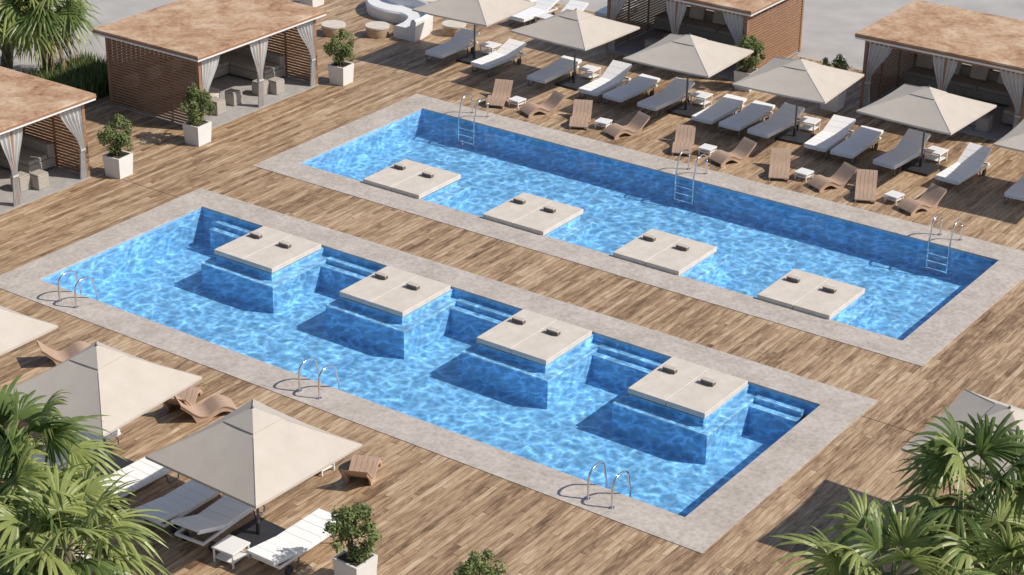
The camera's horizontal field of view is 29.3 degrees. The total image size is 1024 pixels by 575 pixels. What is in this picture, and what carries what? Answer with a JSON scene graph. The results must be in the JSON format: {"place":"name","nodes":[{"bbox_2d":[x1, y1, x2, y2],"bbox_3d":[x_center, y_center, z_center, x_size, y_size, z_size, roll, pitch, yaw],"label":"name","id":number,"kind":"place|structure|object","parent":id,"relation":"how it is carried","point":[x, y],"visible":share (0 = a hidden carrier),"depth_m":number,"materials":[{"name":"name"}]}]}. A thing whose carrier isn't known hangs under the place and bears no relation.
{"place":"outdoors","nodes":[
{"label":"outdoors","id":0,"kind":"place"},
{"bbox_2d":[14,47,123,104],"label":"ornamental grass","id":1,"kind":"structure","parent":0,"point":[89,74],"depth_m":52.91,"materials":[{"name":"green plant"}]},
{"bbox_2d":[0,0,1023,103],"bbox_3d":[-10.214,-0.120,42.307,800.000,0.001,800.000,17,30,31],"label":"paving ground","id":2,"kind":"structure","parent":0,"point":[830,28],"depth_m":59.87,"materials":[{"name":"concrete"}]},
{"bbox_2d":[1,0,65,68],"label":"fan palm","id":3,"kind":"object","parent":2,"relation":"on","point":[9,59],"visible":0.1,"depth_m":54.76,"materials":[{"name":"green plant"}]},
{"bbox_2d":[0,0,103,72],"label":"fan palm","id":4,"kind":"object","parent":2,"relation":"on","point":[43,28],"visible":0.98,"depth_m":52.27,"materials":[{"name":"green plant"}]},
{"bbox_2d":[44,547,127,574],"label":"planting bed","id":5,"kind":"object","parent":2,"relation":"on","point":[91,569],"depth_m":31.96,"materials":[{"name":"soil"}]},
{"bbox_2d":[0,420,110,574],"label":"fan palm","id":6,"kind":"object","parent":5,"relation":"on","point":[25,464],"visible":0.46,"depth_m":28.98,"materials":[{"name":"green plant"}]},
{"bbox_2d":[0,375,125,540],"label":"fan palm","id":7,"kind":"object","parent":5,"relation":"on","point":[13,409],"visible":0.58,"depth_m":29.95,"materials":[{"name":"green plant"}]},
{"bbox_2d":[0,460,175,574],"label":"fan palm","id":8,"kind":"object","parent":5,"relation":"on","point":[111,561],"visible":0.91,"depth_m":28.30,"materials":[{"name":"green plant"}]},
{"bbox_2d":[0,0,1023,574],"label":"wooden deck","id":9,"kind":"structure","parent":2,"relation":"on","point":[434,514],"depth_m":40.87,"materials":[{"name":"brown wood"}]},
{"bbox_2d":[0,306,57,355],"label":"patio umbrella","id":10,"kind":"object","parent":9,"relation":"on","point":[17,329],"visible":1,"depth_m":36.11,"materials":[{"name":"fabric"}]},
{"bbox_2d":[0,66,96,214],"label":"wooden cabana","id":11,"kind":"object","parent":9,"relation":"on","point":[27,101],"visible":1,"depth_m":46.73,"materials":[{"name":"brown wood"}]},
{"bbox_2d":[10,171,30,191],"bbox_3d":[-11.710,-2.523,46.691,0.340,0.380,0.340,17,30,31],"label":"pouf","id":12,"kind":"object","parent":11,"relation":"on","point":[24,181],"visible":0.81,"depth_m":46.60,"materials":[{"name":"fabric"}]},
{"bbox_2d":[0,134,55,173],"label":"outdoor sofa","id":13,"kind":"object","parent":11,"relation":"on","point":[36,153],"visible":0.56,"depth_m":47.72,"materials":[{"name":"fabric"}]},
{"bbox_2d":[29,169,49,189],"bbox_3d":[-11.303,-2.579,46.819,0.340,0.380,0.340,17,30,31],"label":"pouf","id":14,"kind":"object","parent":11,"relation":"on","point":[39,178],"visible":1,"depth_m":46.71,"materials":[{"name":"fabric"}]},
{"bbox_2d":[36,340,90,364],"bbox_3d":[-8.799,1.238,38.808,1.100,0.442,0.494,-10,27,-22],"label":"wooden chaise","id":15,"kind":"object","parent":9,"relation":"on","point":[61,356],"visible":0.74,"depth_m":38.78,"materials":[{"name":"brown wood"}]},
{"bbox_2d":[30,429,120,470],"bbox_3d":[-7.895,2.935,35.259,0.620,0.428,1.847,16,29,29],"label":"sun lounger","id":16,"kind":"object","parent":9,"relation":"on","point":[117,432],"visible":0.27,"depth_m":35.34,"materials":[{"name":"white fabric"}]},
{"bbox_2d":[5,341,201,476],"bbox_3d":[-7.240,2.108,34.566,2.529,2.516,2.529,16,29,29],"label":"patio umbrella","id":17,"kind":"object","parent":9,"relation":"on","point":[120,388],"visible":0.92,"depth_m":33.86,"materials":[{"name":"fabric"}]},
{"bbox_2d":[94,114,134,178],"bbox_3d":[-9.597,-3.448,47.404,0.934,1.561,0.865,0,25,-1],"label":"potted shrub","id":18,"kind":"object","parent":9,"relation":"on","point":[118,161],"visible":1,"depth_m":47.37,"materials":[{"name":"green plant"}]},
{"bbox_2d":[100,457,178,510],"bbox_3d":[-6.675,3.397,34.310,0.620,0.428,1.846,19,31,34],"label":"sun lounger","id":19,"kind":"object","parent":9,"relation":"on","point":[148,471],"visible":0.36,"depth_m":34.34,"materials":[{"name":"white fabric"}]},
{"bbox_2d":[133,480,220,532],"bbox_3d":[-5.632,3.700,33.695,0.620,0.428,1.847,17,30,31],"label":"sun lounger","id":20,"kind":"object","parent":9,"relation":"on","point":[183,500],"visible":0.64,"depth_m":33.45,"materials":[{"name":"white fabric"}]},
{"bbox_2d":[163,386,202,410],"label":"wooden chaise","id":21,"kind":"object","parent":9,"relation":"on","point":[188,396],"visible":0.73,"depth_m":37.22,"materials":[{"name":"brown wood"}]},
{"bbox_2d":[179,83,215,146],"bbox_3d":[-7.908,-4.408,49.483,0.889,1.557,0.965,-1,25,-3],"label":"potted shrub","id":22,"kind":"object","parent":9,"relation":"on","point":[197,128],"visible":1,"depth_m":49.40,"materials":[{"name":"green plant"}]},
{"bbox_2d":[174,395,237,422],"bbox_3d":[-5.747,2.197,36.851,1.100,0.442,0.494,-10,27,-22],"label":"wooden chaise","id":23,"kind":"object","parent":9,"relation":"on","point":[210,408],"visible":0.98,"depth_m":36.80,"materials":[{"name":"brown wood"}]},
{"bbox_2d":[92,0,326,128],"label":"wooden cabana","id":24,"kind":"object","parent":9,"relation":"on","point":[204,35],"visible":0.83,"depth_m":51.59,"materials":[{"name":"brown wood"}]},
{"bbox_2d":[115,45,285,105],"bbox_3d":[-8.395,-5.747,53.058,2.200,0.724,4.300,17,30,31],"label":"outdoor sofa","id":25,"kind":"object","parent":24,"relation":"on","point":[239,62],"visible":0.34,"depth_m":53.96,"materials":[{"name":"fabric"}]},
{"bbox_2d":[209,97,225,115],"bbox_3d":[-7.764,-4.771,51.550,0.340,0.380,0.340,17,30,31],"label":"pouf","id":26,"kind":"object","parent":24,"relation":"on","point":[220,103],"visible":0.75,"depth_m":51.44,"materials":[{"name":"fabric"}]},
{"bbox_2d":[225,88,242,105],"bbox_3d":[-7.421,-5.083,52.219,0.340,0.380,0.340,17,30,31],"label":"pouf","id":27,"kind":"object","parent":24,"relation":"on","point":[233,96],"visible":0.96,"depth_m":52.10,"materials":[{"name":"fabric"}]},
{"bbox_2d":[268,77,284,94],"bbox_3d":[-6.392,-5.468,53.060,0.340,0.380,0.340,17,30,31],"label":"pouf","id":28,"kind":"object","parent":24,"relation":"on","point":[276,85],"visible":1,"depth_m":52.94,"materials":[{"name":"fabric"}]},
{"bbox_2d":[170,495,264,550],"bbox_3d":[-4.949,3.869,33.192,0.620,0.566,1.816,15,29,28],"label":"sun lounger","id":29,"kind":"object","parent":9,"relation":"on","point":[223,513],"visible":0.75,"depth_m":32.98,"materials":[{"name":"white fabric"}]},
{"bbox_2d":[211,534,250,568],"bbox_3d":[-4.645,4.378,32.425,0.460,0.300,0.460,16,29,29],"label":"side table","id":30,"kind":"object","parent":9,"relation":"on","point":[229,547],"visible":0.94,"depth_m":32.36,"materials":[{"name":"plastic"}]},
{"bbox_2d":[145,399,361,547],"bbox_3d":[-4.266,3.069,32.603,2.529,2.516,2.529,19,31,33],"label":"patio umbrella","id":31,"kind":"object","parent":9,"relation":"on","point":[255,454],"visible":1,"depth_m":31.90,"materials":[{"name":"fabric"}]},
{"bbox_2d":[246,508,338,574],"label":"sun lounger","id":32,"kind":"object","parent":9,"relation":"on","point":[298,539],"visible":0.84,"depth_m":32.37,"materials":[{"name":"white fabric"}]},
{"bbox_2d":[321,20,345,37],"bbox_3d":[-5.273,-7.632,57.825,0.734,0.320,0.734,17,30,31],"label":"rattan round table","id":33,"kind":"object","parent":9,"relation":"on","point":[330,28],"visible":0.85,"depth_m":57.60,"materials":[{"name":"beige wicker"}]},
{"bbox_2d":[322,28,356,85],"bbox_3d":[-4.727,-6.350,53.670,0.934,1.561,0.865,0,25,-1],"label":"potted shrub","id":34,"kind":"object","parent":9,"relation":"on","point":[340,71],"visible":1,"depth_m":53.63,"materials":[{"name":"green plant"}]},
{"bbox_2d":[322,500,381,574],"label":"potted shrub","id":35,"kind":"object","parent":9,"relation":"on","point":[354,559],"visible":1,"depth_m":31.43,"materials":[{"name":"green plant"}]},
{"bbox_2d":[341,455,382,485],"bbox_3d":[-2.662,3.179,34.847,0.494,0.442,1.100,5,26,9],"label":"wooden chaise","id":36,"kind":"object","parent":9,"relation":"on","point":[368,465],"visible":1,"depth_m":34.91,"materials":[{"name":"brown wood"}]},
{"bbox_2d":[365,21,389,38],"bbox_3d":[-3.971,-7.590,57.768,0.734,0.320,0.734,17,30,31],"label":"rattan round table","id":37,"kind":"object","parent":9,"relation":"on","point":[377,29],"visible":1,"depth_m":57.55,"materials":[{"name":"beige wicker"}]},
{"bbox_2d":[366,0,432,41],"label":"curved bench","id":38,"kind":"object","parent":9,"relation":"on","point":[413,26],"visible":0.88,"depth_m":58.70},
{"bbox_2d":[41,208,818,516],"bbox_3d":[-2.154,1.438,40.099,16.220,0.837,5.040,17,30,31],"label":"pool basin","id":39,"kind":"object","parent":9,"relation":"in","point":[579,411],"visible":0.71,"depth_m":40.09,"materials":[{"name":"tile"}]},
{"bbox_2d":[214,226,320,272],"bbox_3d":[-5.449,-0.896,43.723,1.720,0.244,1.660,17,30,31],"label":"pool daybed","id":40,"kind":"object","parent":39,"relation":"on","point":[268,249],"visible":1,"depth_m":43.60,"materials":[{"name":"beige fabric"}]},
{"bbox_2d":[339,266,450,316],"bbox_3d":[-2.495,0.032,41.828,1.720,0.244,1.660,17,30,31],"label":"pool daybed","id":41,"kind":"object","parent":39,"relation":"on","point":[396,291],"visible":1,"depth_m":41.70,"materials":[{"name":"beige fabric"}]},
{"bbox_2d":[0,188,877,553],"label":"pool coping","id":42,"kind":"object","parent":39,"relation":"on","point":[732,502],"visible":1,"depth_m":38.51,"materials":[{"name":"stone"}]},
{"bbox_2d":[57,270,98,308],"bbox_3d":[-9.152,0.272,41.376,0.600,1.230,0.690,17,30,31],"label":"pool ladder","id":43,"kind":"object","parent":42,"relation":"attached to","point":[76,284],"visible":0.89,"depth_m":41.17,"materials":[{"name":"metal"}]},
{"bbox_2d":[297,357,340,399],"bbox_3d":[-3.725,1.978,37.895,0.600,1.230,0.690,17,30,31],"label":"pool ladder","id":44,"kind":"object","parent":42,"relation":"attached to","point":[319,375],"visible":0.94,"depth_m":37.68,"materials":[{"name":"metal"}]},
{"bbox_2d":[585,462,630,509],"bbox_3d":[1.703,3.685,34.414,0.600,1.230,0.690,17,30,31],"label":"pool ladder","id":45,"kind":"object","parent":42,"relation":"attached to","point":[588,498],"visible":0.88,"depth_m":34.20,"materials":[{"name":"metal"}]},
{"bbox_2d":[477,309,591,364],"bbox_3d":[0.459,0.961,39.934,1.720,0.244,1.660,17,30,31],"label":"pool daybed","id":46,"kind":"object","parent":39,"relation":"on","point":[534,337],"visible":1,"depth_m":39.81,"materials":[{"name":"beige fabric"}]},
{"bbox_2d":[628,357,747,418],"bbox_3d":[3.421,1.892,38.034,1.720,0.244,1.660,17,30,31],"label":"pool daybed","id":47,"kind":"object","parent":39,"relation":"on","point":[689,387],"visible":1,"depth_m":37.92,"materials":[{"name":"beige fabric"}]},
{"bbox_2d":[425,28,479,64],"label":"sun lounger","id":48,"kind":"object","parent":9,"relation":"on","point":[461,39],"visible":0.98,"depth_m":56.10,"materials":[{"name":"white fabric"}]},
{"bbox_2d":[442,20,465,36],"bbox_3d":[-1.716,-7.668,57.989,0.734,0.320,0.734,17,30,31],"label":"rattan round table","id":49,"kind":"object","parent":9,"relation":"on","point":[451,28],"visible":0.74,"depth_m":57.75,"materials":[{"name":"beige wicker"}]},
{"bbox_2d":[412,0,536,63],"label":"patio umbrella","id":50,"kind":"object","parent":9,"relation":"on","point":[485,13],"visible":0.98,"depth_m":54.57,"materials":[{"name":"fabric"}]},
{"bbox_2d":[453,548,509,574],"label":"potted shrub","id":51,"kind":"object","parent":9,"relation":"on","point":[473,566],"visible":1,"depth_m":30.13,"materials":[{"name":"green plant"}]},
{"bbox_2d":[470,38,526,75],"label":"sun lounger","id":52,"kind":"object","parent":9,"relation":"on","point":[509,49],"visible":1,"depth_m":55.26,"materials":[{"name":"white fabric"}]},
{"bbox_2d":[486,79,512,108],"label":"wooden chaise","id":53,"kind":"object","parent":9,"relation":"on","point":[500,96],"visible":0.96,"depth_m":52.89,"materials":[{"name":"brown wood"}]},
{"bbox_2d":[508,0,558,25],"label":"sun lounger","id":54,"kind":"object","parent":9,"relation":"on","point":[540,7],"visible":0.79,"depth_m":59.13,"materials":[{"name":"white fabric"}]},
{"bbox_2d":[520,90,564,117],"bbox_3d":[0.801,-4.866,51.974,1.100,0.442,0.494,-14,29,-28],"label":"wooden chaise","id":55,"kind":"object","parent":9,"relation":"on","point":[554,100],"visible":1,"depth_m":51.95,"materials":[{"name":"brown wood"}]},
{"bbox_2d":[527,55,581,89],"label":"sun lounger","id":56,"kind":"object","parent":9,"relation":"on","point":[562,65],"visible":0.95,"depth_m":54.14,"materials":[{"name":"white fabric"}]},
{"bbox_2d":[510,8,639,90],"bbox_3d":[1.726,-6.592,53.612,2.528,2.176,2.528,19,31,34],"label":"patio umbrella","id":57,"kind":"object","parent":9,"relation":"on","point":[575,29],"visible":1,"depth_m":52.93,"materials":[{"name":"fabric"}]},
{"bbox_2d":[561,0,588,12],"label":"sun lounger","id":58,"kind":"object","parent":9,"relation":"on","point":[575,4],"visible":0.24,"depth_m":59.10,"materials":[{"name":"white fabric"}]},
{"bbox_2d":[569,99,592,129],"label":"wooden chaise","id":59,"kind":"object","parent":9,"relation":"on","point":[581,121],"visible":1,"depth_m":51.50,"materials":[{"name":"brown wood"}]},
{"bbox_2d":[579,64,600,80],"bbox_3d":[2.163,-5.967,54.505,0.460,0.300,0.460,16,29,29],"label":"side table","id":60,"kind":"object","parent":9,"relation":"on","point":[590,70],"visible":0.94,"depth_m":54.46,"materials":[{"name":"plastic"}]},
{"bbox_2d":[578,60,631,102],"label":"sun lounger","id":61,"kind":"object","parent":9,"relation":"on","point":[614,74],"visible":0.88,"depth_m":53.41,"materials":[{"name":"white fabric"}]},
{"bbox_2d":[604,111,649,139],"bbox_3d":[2.970,-4.189,50.592,1.100,0.442,0.494,-15,29,-29],"label":"wooden chaise","id":62,"kind":"object","parent":9,"relation":"on","point":[635,125],"visible":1,"depth_m":50.58,"materials":[{"name":"brown wood"}]},
{"bbox_2d":[602,74,659,108],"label":"sun lounger","id":63,"kind":"object","parent":9,"relation":"on","point":[639,84],"visible":0.99,"depth_m":52.86,"materials":[{"name":"white fabric"}]},
{"bbox_2d":[301,109,996,340],"bbox_3d":[2.786,-1.439,46.314,16.300,0.837,4.970,17,30,31],"label":"pool basin","id":64,"kind":"object","parent":9,"relation":"in","point":[761,245],"visible":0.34,"depth_m":47.11,"materials":[{"name":"tile"}]},
{"bbox_2d":[363,159,460,198],"bbox_3d":[-2.427,-2.678,47.561,1.720,0.244,1.660,17,30,31],"label":"pool daybed","id":65,"kind":"object","parent":64,"relation":"on","point":[410,178],"visible":1,"depth_m":47.43,"materials":[{"name":"beige fabric"}]},
{"bbox_2d":[483,192,582,234],"bbox_3d":[0.494,-1.759,45.688,1.720,0.244,1.660,17,30,31],"label":"pool daybed","id":66,"kind":"object","parent":64,"relation":"on","point":[533,213],"visible":1,"depth_m":45.56,"materials":[{"name":"beige fabric"}]},
{"bbox_2d":[252,94,1023,366],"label":"pool coping","id":67,"kind":"object","parent":64,"relation":"on","point":[925,342],"visible":1,"depth_m":45.04,"materials":[{"name":"stone"}]},
{"bbox_2d":[458,94,489,145],"bbox_3d":[-1.017,-4.441,51.559,0.600,1.230,0.690,17,30,31],"label":"pool ladder","id":68,"kind":"object","parent":67,"relation":"attached to","point":[466,135],"visible":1,"depth_m":51.43,"materials":[{"name":"metal"}]},
{"bbox_2d":[674,149,707,205],"bbox_3d":[4.395,-2.740,48.089,0.600,1.230,0.690,17,30,31],"label":"pool ladder","id":69,"kind":"object","parent":67,"relation":"attached to","point":[686,194],"visible":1,"depth_m":47.97,"materials":[{"name":"metal"}]},
{"bbox_2d":[925,214,962,274],"bbox_3d":[9.847,-1.026,44.592,0.600,1.230,0.690,17,30,31],"label":"pool ladder","id":70,"kind":"object","parent":67,"relation":"attached to","point":[938,254],"visible":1,"depth_m":44.47,"materials":[{"name":"metal"}]},
{"bbox_2d":[613,229,716,274],"bbox_3d":[3.424,-0.838,43.809,1.720,0.244,1.660,17,30,31],"label":"pool daybed","id":71,"kind":"object","parent":64,"relation":"on","point":[666,252],"visible":1,"depth_m":43.69,"materials":[{"name":"beige fabric"}]},
{"bbox_2d":[757,269,864,319],"bbox_3d":[6.402,0.098,41.899,1.720,0.244,1.660,17,30,31],"label":"pool daybed","id":72,"kind":"object","parent":64,"relation":"on","point":[812,294],"visible":1,"depth_m":41.78,"materials":[{"name":"beige fabric"}]},
{"bbox_2d":[637,77,694,117],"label":"sun lounger","id":73,"kind":"object","parent":9,"relation":"on","point":[673,91],"visible":0.96,"depth_m":52.32,"materials":[{"name":"white fabric"}]},
{"bbox_2d":[672,124,695,156],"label":"wooden chaise","id":74,"kind":"object","parent":9,"relation":"on","point":[684,137],"visible":0.98,"depth_m":49.89,"materials":[{"name":"brown wood"}]},
{"bbox_2d":[623,33,753,117],"bbox_3d":[4.647,-5.674,51.738,2.528,2.176,2.528,16,29,30],"label":"patio umbrella","id":75,"kind":"object","parent":9,"relation":"on","point":[688,54],"visible":1,"depth_m":51.05,"materials":[{"name":"fabric"}]},
{"bbox_2d":[690,90,712,107],"bbox_3d":[5.085,-5.048,52.631,0.460,0.300,0.460,17,30,31],"label":"side table","id":76,"kind":"object","parent":9,"relation":"on","point":[701,96],"visible":1,"depth_m":52.57,"materials":[{"name":"plastic"}]},
{"bbox_2d":[606,0,803,79],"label":"wooden cabana","id":77,"kind":"object","parent":9,"relation":"on","point":[735,12],"visible":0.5,"depth_m":55.46,"materials":[{"name":"brown wood"}]},
{"bbox_2d":[654,6,795,62],"bbox_3d":[5.827,-7.429,56.971,4.300,0.724,2.200,17,30,31],"label":"outdoor sofa","id":78,"kind":"object","parent":77,"relation":"on","point":[704,23],"visible":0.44,"depth_m":57.65,"materials":[{"name":"fabric"}]},
{"bbox_2d":[691,94,746,130],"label":"sun lounger","id":79,"kind":"object","parent":9,"relation":"on","point":[723,107],"visible":0.93,"depth_m":51.44,"materials":[{"name":"white fabric"}]},
{"bbox_2d":[709,137,756,166],"bbox_3d":[5.523,-3.387,48.956,1.100,0.442,0.494,-15,29,-30],"label":"wooden chaise","id":80,"kind":"object","parent":9,"relation":"on","point":[742,151],"visible":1,"depth_m":48.95,"materials":[{"name":"brown wood"}]},
{"bbox_2d":[718,100,774,137],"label":"sun lounger","id":81,"kind":"object","parent":9,"relation":"on","point":[753,112],"visible":0.96,"depth_m":50.98,"materials":[{"name":"white fabric"}]},
{"bbox_2d":[733,34,765,91],"bbox_3d":[6.465,-6.164,53.556,0.965,1.557,0.889,-1,25,-3],"label":"potted shrub","id":82,"kind":"object","parent":9,"relation":"on","point":[749,67],"visible":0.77,"depth_m":53.44,"materials":[{"name":"green plant"}]},
{"bbox_2d":[747,103,804,144],"bbox_3d":[6.821,-4.220,50.615,0.620,0.566,1.816,20,31,35],"label":"sun lounger","id":83,"kind":"object","parent":9,"relation":"on","point":[782,118],"visible":0.96,"depth_m":50.60,"materials":[{"name":"white fabric"}]},
{"bbox_2d":[768,148,790,181],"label":"wooden chaise","id":84,"kind":"object","parent":9,"relation":"on","point":[776,166],"visible":1,"depth_m":48.44,"materials":[{"name":"brown wood"}]},
{"bbox_2d":[732,57,863,144],"bbox_3d":[7.292,-4.842,50.042,2.529,2.176,2.529,15,29,28],"label":"patio umbrella","id":85,"kind":"object","parent":9,"relation":"on","point":[800,78],"visible":1,"depth_m":49.36,"materials":[{"name":"fabric"}]},
{"bbox_2d":[798,116,820,133],"bbox_3d":[7.729,-4.217,50.935,0.460,0.300,0.460,15,29,27],"label":"side table","id":86,"kind":"object","parent":9,"relation":"on","point":[809,123],"visible":1,"depth_m":50.88,"materials":[{"name":"plastic"}]},
{"bbox_2d":[803,114,855,158],"bbox_3d":[8.075,-3.826,49.811,0.620,0.566,1.816,16,29,29],"label":"sun lounger","id":87,"kind":"object","parent":9,"relation":"on","point":[833,132],"visible":0.94,"depth_m":49.85,"materials":[{"name":"white fabric"}]},
{"bbox_2d":[808,162,857,192],"bbox_3d":[7.770,-2.674,47.501,1.100,0.442,0.494,-13,29,-27],"label":"wooden chaise","id":88,"kind":"object","parent":9,"relation":"on","point":[842,175],"visible":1,"depth_m":47.48,"materials":[{"name":"brown wood"}]},
{"bbox_2d":[820,54,851,111],"bbox_3d":[8.571,-5.527,52.255,0.865,1.561,0.934,2,25,2],"label":"potted shrub","id":89,"kind":"object","parent":9,"relation":"on","point":[836,103],"visible":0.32,"depth_m":52.18,"materials":[{"name":"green plant"}]},
{"bbox_2d":[830,125,883,164],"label":"sun lounger","id":90,"kind":"object","parent":9,"relation":"on","point":[860,139],"visible":0.99,"depth_m":49.36,"materials":[{"name":"white fabric"}]},
{"bbox_2d":[855,169,877,203],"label":"wooden chaise","id":91,"kind":"object","parent":9,"relation":"on","point":[866,188],"visible":1,"depth_m":47.22,"materials":[{"name":"brown wood"}]},
{"bbox_2d":[884,190,904,204],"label":"side table","id":92,"kind":"object","parent":9,"relation":"on","point":[893,195],"visible":0.96,"depth_m":46.61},
{"bbox_2d":[872,128,930,176],"bbox_3d":[9.687,-3.354,48.727,0.620,0.671,1.769,20,32,35],"label":"sun lounger","id":93,"kind":"object","parent":9,"relation":"on","point":[907,148],"visible":0.95,"depth_m":48.77,"materials":[{"name":"white fabric"}]},
{"bbox_2d":[897,183,946,215],"bbox_3d":[9.686,-2.079,46.289,1.100,0.442,0.494,-15,30,-30],"label":"wooden chaise","id":94,"kind":"object","parent":9,"relation":"on","point":[930,198],"visible":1,"depth_m":46.29,"materials":[{"name":"brown wood"}]},
{"bbox_2d":[856,83,996,175],"bbox_3d":[10.156,-3.942,48.205,2.528,2.176,2.528,19,31,33],"label":"patio umbrella","id":95,"kind":"object","parent":9,"relation":"on","point":[924,108],"visible":1,"depth_m":47.55,"materials":[{"name":"fabric"}]},
{"bbox_2d":[924,145,948,164],"bbox_3d":[10.618,-3.309,49.083,0.460,0.300,0.460,20,31,35],"label":"side table","id":96,"kind":"object","parent":9,"relation":"on","point":[936,152],"visible":1,"depth_m":49.03,"materials":[{"name":"plastic"}]},
{"bbox_2d":[855,0,1023,140],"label":"wooden cabana","id":97,"kind":"object","parent":9,"relation":"on","point":[947,38],"visible":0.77,"depth_m":51.63,"materials":[{"name":"brown wood"}]},
{"bbox_2d":[903,54,1023,124],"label":"outdoor sofa","id":98,"kind":"object","parent":97,"relation":"on","point":[979,82],"visible":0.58,"depth_m":53.30,"materials":[{"name":"fabric"}]},
{"bbox_2d":[975,114,992,131],"bbox_3d":[12.298,-4.292,51.029,0.340,0.380,0.340,17,30,31],"label":"pouf","id":99,"kind":"object","parent":97,"relation":"on","point":[984,123],"visible":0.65,"depth_m":50.91,"materials":[{"name":"fabric"}]},
{"bbox_2d":[901,389,1023,486],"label":"patio umbrella","id":100,"kind":"object","parent":9,"relation":"on","point":[964,403],"visible":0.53,"depth_m":32.20,"materials":[{"name":"fabric"}]},
{"bbox_2d":[935,142,991,191],"bbox_3d":[11.030,-2.933,47.868,0.620,0.671,1.769,19,31,34],"label":"sun lounger","id":101,"kind":"object","parent":9,"relation":"on","point":[970,162],"visible":0.98,"depth_m":47.97,"materials":[{"name":"white fabric"}]},
{"bbox_2d":[993,119,1023,152],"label":"patio umbrella","id":102,"kind":"object","parent":9,"relation":"on","point":[1013,139],"visible":1,"depth_m":45.80,"materials":[{"name":"fabric"}]},
{"bbox_2d":[1004,173,1023,203],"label":"sun lounger","id":103,"kind":"object","parent":9,"relation":"on","point":[1015,190],"visible":1,"depth_m":46.58,"materials":[{"name":"white fabric"}]},
{"bbox_3d":[6.504,6.601,28.269,4.700,0.057,5.100,17,30,31],"label":"planting bed","id":104,"kind":"object","parent":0,"visible":0},
{"bbox_2d":[769,489,986,574],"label":"fan palm","id":105,"kind":"object","parent":104,"relation":"on","point":[896,532],"visible":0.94,"depth_m":28.06,"materials":[{"name":"green plant"}]},
{"bbox_2d":[880,405,1023,574],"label":"fan palm","id":106,"kind":"object","parent":104,"relation":"on","point":[939,462],"visible":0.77,"depth_m":28.94,"materials":[{"name":"green plant"}]},
{"bbox_2d":[893,469,1023,574],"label":"fan palm","id":107,"kind":"object","parent":104,"relation":"on","point":[1010,549],"visible":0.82,"depth_m":27.83,"materials":[{"name":"green plant"}]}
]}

